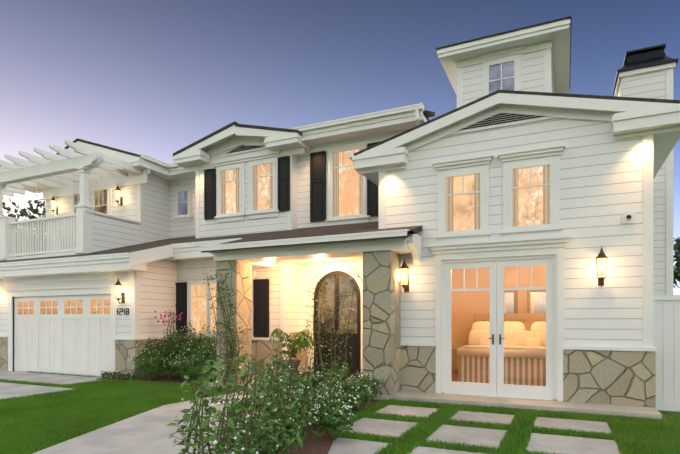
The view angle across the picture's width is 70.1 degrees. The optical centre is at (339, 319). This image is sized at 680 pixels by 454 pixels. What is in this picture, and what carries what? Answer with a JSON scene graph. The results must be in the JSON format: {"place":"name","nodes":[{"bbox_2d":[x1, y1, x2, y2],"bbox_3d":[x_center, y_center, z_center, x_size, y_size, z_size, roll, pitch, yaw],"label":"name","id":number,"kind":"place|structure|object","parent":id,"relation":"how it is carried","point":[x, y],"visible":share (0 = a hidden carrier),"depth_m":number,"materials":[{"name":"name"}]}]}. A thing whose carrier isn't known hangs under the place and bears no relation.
{"place":"outdoors","nodes":[
{"label":"outdoors","id":0,"kind":"place"},
{"bbox_2d":[0,370,260,453],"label":"driveway paving","id":1,"kind":"structure","parent":0,"point":[148,432],"depth_m":6.39,"materials":[{"name":"concrete"}]},
{"bbox_2d":[0,250,655,407],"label":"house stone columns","id":2,"kind":"structure","parent":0,"point":[624,378],"depth_m":8.78,"materials":[{"name":"beige stone"}]},
{"bbox_2d":[0,50,665,371],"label":"house siding walls","id":3,"kind":"structure","parent":0,"point":[601,179],"depth_m":9.01,"materials":[{"name":"white wood"}]},
{"bbox_2d":[50,196,57,214],"bbox_3d":[-9.413,-3.779,15.953,0.168,0.628,0.247,0,0,25],"label":"wall lantern","id":4,"kind":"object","parent":3,"relation":"attached to","point":[53,210],"depth_m":15.90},
{"bbox_2d":[114,185,122,205],"bbox_3d":[-6.720,-3.779,14.700,0.168,0.628,0.247,0,0,25],"label":"wall lantern","id":5,"kind":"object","parent":3,"relation":"attached to","point":[121,200],"depth_m":14.65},
{"bbox_2d":[114,278,124,303],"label":"wall lantern","id":6,"kind":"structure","parent":3,"relation":"attached to","point":[122,294],"depth_m":11.58,"materials":[{"name":"glass"}]},
{"bbox_2d":[595,246,607,286],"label":"lantern","id":7,"kind":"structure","parent":3,"relation":"attached to","point":[601,264],"depth_m":7.60,"materials":[{"name":"glass"}]},
{"bbox_2d":[622,211,634,223],"bbox_3d":[4.522,-1.603,7.596,0.180,0.180,0.050,0,0,25],"label":"security camera","id":8,"kind":"object","parent":3,"relation":"attached to","point":[625,220],"visible":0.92,"depth_m":7.59,"materials":[{"name":"paint"}]},
{"bbox_2d":[0,0,679,294],"label":"sky","id":9,"kind":"structure","parent":0,"point":[152,78],"materials":[{"name":"blue"}]},
{"bbox_2d":[221,148,549,231],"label":"house window curtains","id":10,"kind":"object","parent":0,"point":[449,188],"visible":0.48,"depth_m":8.80,"materials":[{"name":"beige fabric"}]},
{"bbox_2d":[399,259,409,291],"bbox_3d":[1.207,-0.819,9.028,0.168,0.628,0.247,0,0,25],"label":"wall lantern","id":11,"kind":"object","parent":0,"point":[406,286],"depth_m":8.96,"materials":[{"name":"glass"}]},
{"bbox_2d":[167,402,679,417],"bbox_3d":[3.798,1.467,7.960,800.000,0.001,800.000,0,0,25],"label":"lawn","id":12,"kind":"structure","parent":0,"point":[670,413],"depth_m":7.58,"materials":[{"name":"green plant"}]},
{"bbox_2d":[3,195,45,256],"bbox_3d":[-17.329,-2.953,26.541,8.038,8.928,7.625,0,0,25],"label":"tree","id":13,"kind":"object","parent":12,"relation":"on","point":[23,212],"depth_m":26.99,"materials":[{"name":"green plant"}]},
{"bbox_2d":[96,374,382,453],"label":"garden mulch beds","id":14,"kind":"object","parent":12,"relation":"on","point":[312,444],"visible":0.11,"depth_m":5.90,"materials":[{"name":"brown soil"}]},
{"bbox_2d":[101,270,380,453],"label":"vegetation","id":15,"kind":"object","parent":14,"relation":"on","point":[200,434],"depth_m":5.72,"materials":[{"name":"green plant"}]},
{"bbox_2d":[154,310,181,322],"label":"pink flowers","id":16,"kind":"object","parent":15,"relation":"on","point":[164,316],"visible":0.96,"depth_m":11.81,"materials":[{"name":"pink plant"}]},
{"bbox_2d":[100,270,384,453],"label":"leaf","id":17,"kind":"object","parent":15,"relation":"attached to","point":[267,442],"visible":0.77,"depth_m":6.54,"materials":[{"name":"green plant"}]},
{"bbox_2d":[137,320,358,407],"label":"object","id":18,"kind":"object","parent":15,"relation":"attached to","point":[168,353],"visible":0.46,"depth_m":11.55,"materials":[{"name":"plant"}]},
{"bbox_2d":[164,310,361,453],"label":"leaf","id":19,"kind":"object","parent":15,"relation":"attached to","point":[302,342],"visible":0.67,"depth_m":4.47,"materials":[{"name":"green plant"}]},
{"bbox_2d":[0,19,679,400],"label":"house trim","id":20,"kind":"structure","parent":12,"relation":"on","point":[656,125],"depth_m":9.36,"materials":[{"name":"white wood"}]},
{"bbox_2d":[0,204,93,259],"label":"balcony railing","id":21,"kind":"object","parent":20,"relation":"attached to","point":[83,231],"visible":1,"depth_m":13.55,"materials":[{"name":"white wood"}]},
{"bbox_2d":[14,294,110,376],"bbox_3d":[-7.350,0.407,12.801,3.920,2.080,0.062,0,0,25],"label":"garage door","id":22,"kind":"structure","parent":20,"relation":"attached to","point":[61,342],"depth_m":12.76,"materials":[{"name":"paint"}]},
{"bbox_2d":[18,299,109,314],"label":"garage door windows","id":23,"kind":"structure","parent":22,"relation":"in","point":[66,304],"depth_m":12.69,"materials":[{"name":"glass"}]},
{"bbox_2d":[0,140,147,215],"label":"balcony pergola","id":24,"kind":"object","parent":20,"relation":"attached to","point":[20,175],"visible":0.79,"depth_m":13.90,"materials":[{"name":"white wood"}]},
{"bbox_2d":[116,308,128,314],"bbox_3d":[-5.288,-0.193,11.760,0.458,0.160,0.012,0,0,25],"label":"house number","id":25,"kind":"object","parent":20,"relation":"attached to","point":[123,311],"visible":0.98,"depth_m":11.74,"materials":[{"name":"black paint"}]},
{"bbox_2d":[75,190,356,332],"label":"dim house windows","id":26,"kind":"structure","parent":20,"relation":"attached to","point":[331,300],"depth_m":11.44,"materials":[{"name":"brown glass"}]},
{"bbox_2d":[192,149,358,333],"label":"house lit windows","id":27,"kind":"structure","parent":20,"relation":"attached to","point":[344,210],"depth_m":12.12,"materials":[{"name":"glass"}]},
{"bbox_2d":[19,62,549,385],"bbox_3d":[-2.347,-2.426,12.307,14.180,7.105,3.355,0,0,25],"label":"window glass","id":28,"kind":"object","parent":20,"relation":"attached to","point":[474,197],"visible":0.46,"depth_m":8.70,"materials":[{"name":"clear glass"}]},
{"bbox_2d":[269,256,362,264],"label":"porch ceiling","id":29,"kind":"structure","parent":20,"relation":"attached to","point":[329,260],"depth_m":11.12,"materials":[{"name":"white paint"}]},
{"bbox_2d":[0,16,679,262],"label":"house roof shingles","id":30,"kind":"object","parent":20,"relation":"on","point":[329,230],"visible":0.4,"depth_m":10.81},
{"bbox_2d":[178,61,513,214],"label":"house windows","id":31,"kind":"structure","parent":20,"relation":"attached to","point":[492,74],"depth_m":11.37,"materials":[{"name":"clear glass"}]},
{"bbox_2d":[175,113,544,377],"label":"shutters","id":32,"kind":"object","parent":20,"relation":"attached to","point":[317,214],"depth_m":11.72,"materials":[{"name":"black wood"}]},
{"bbox_2d":[226,164,542,230],"bbox_3d":[0.119,-2.833,10.700,8.551,2.490,0.478,0,0,41],"label":"window glass","id":33,"kind":"object","parent":20,"relation":"attached to","point":[522,218],"visible":0.4,"depth_m":8.65,"materials":[{"name":"clear glass"}]},
{"bbox_2d":[452,372,458,381],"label":"bedroom floor","id":34,"kind":"structure","parent":20,"relation":"attached to","point":[456,375],"depth_m":11.45,"materials":[{"name":"brown wood"}]},
{"bbox_2d":[452,313,545,371],"bbox_3d":[4.322,0.587,11.813,3.400,1.480,0.530,0,0,25],"label":"headboard","id":35,"kind":"object","parent":34,"relation":"on","point":[523,318],"depth_m":11.98,"materials":[{"name":"beige"}]},
{"bbox_2d":[459,356,545,385],"bbox_3d":[3.915,1.047,10.938,2.000,0.560,2.300,0,0,25],"label":"bed skirt","id":36,"kind":"object","parent":34,"relation":"on","point":[483,363],"depth_m":9.88,"materials":[{"name":"beige fabric"}]},
{"bbox_2d":[457,321,545,357],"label":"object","id":37,"kind":"object","parent":36,"relation":"on","point":[540,328],"depth_m":10.26,"materials":[{"name":"beige fabric"}]},
{"bbox_2d":[488,334,504,344],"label":"french door handles","id":38,"kind":"object","parent":20,"relation":"attached to","point":[492,338],"visible":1,"depth_m":8.46,"materials":[{"name":"brown metal"}]},
{"bbox_2d":[452,265,545,347],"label":"interior bedroom walls","id":39,"kind":"structure","parent":20,"relation":"attached to","point":[536,280],"depth_m":13.09,"materials":[{"name":"paint"}]},
{"bbox_2d":[504,290,545,312],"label":"interior mirror frames","id":40,"kind":"structure","parent":39,"relation":"attached to","point":[516,302],"depth_m":12.58,"materials":[{"name":"brown wood"}]},
{"bbox_2d":[504,292,545,312],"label":"interior mirrors","id":41,"kind":"object","parent":40,"relation":"in","point":[508,297],"depth_m":12.39,"materials":[{"name":"beige mirror"}]},
{"bbox_2d":[612,44,677,94],"bbox_3d":[7.354,-6.103,11.765,1.200,0.540,1.300,0,0,25],"label":"chimney cap","id":42,"kind":"object","parent":20,"relation":"on","point":[651,56],"visible":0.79,"depth_m":11.34,"materials":[{"name":"grey metal"}]},
{"bbox_2d":[0,370,679,453],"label":"lawn grass","id":43,"kind":"structure","parent":12,"relation":"on","point":[30,423],"depth_m":6.83,"materials":[{"name":"green plant"}]},
{"bbox_2d":[209,375,661,419],"bbox_3d":[1.292,1.407,9.555,8.210,0.120,2.220,0,0,25],"label":"porch step","id":44,"kind":"object","parent":12,"relation":"on","point":[600,409],"visible":0.5,"depth_m":7.85,"materials":[{"name":"concrete"}]},
{"bbox_2d":[281,359,300,378],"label":"plant leaves","id":45,"kind":"object","parent":44,"relation":"on","point":[296,364],"visible":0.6,"depth_m":10.46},
{"bbox_2d":[328,405,620,453],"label":"stepping stones","id":46,"kind":"object","parent":12,"relation":"on","point":[556,444],"visible":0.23,"depth_m":6.04,"materials":[{"name":"grey concrete"}]},
{"bbox_2d":[653,295,679,411],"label":"vinyl fence","id":47,"kind":"object","parent":12,"relation":"on","point":[666,325],"visible":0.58,"depth_m":7.82,"materials":[{"name":"white plastic"}]},
{"bbox_2d":[673,237,679,288],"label":"tree","id":48,"kind":"object","parent":12,"relation":"on","point":[676,247],"depth_m":12.79,"materials":[{"name":"green plant"}]}
]}

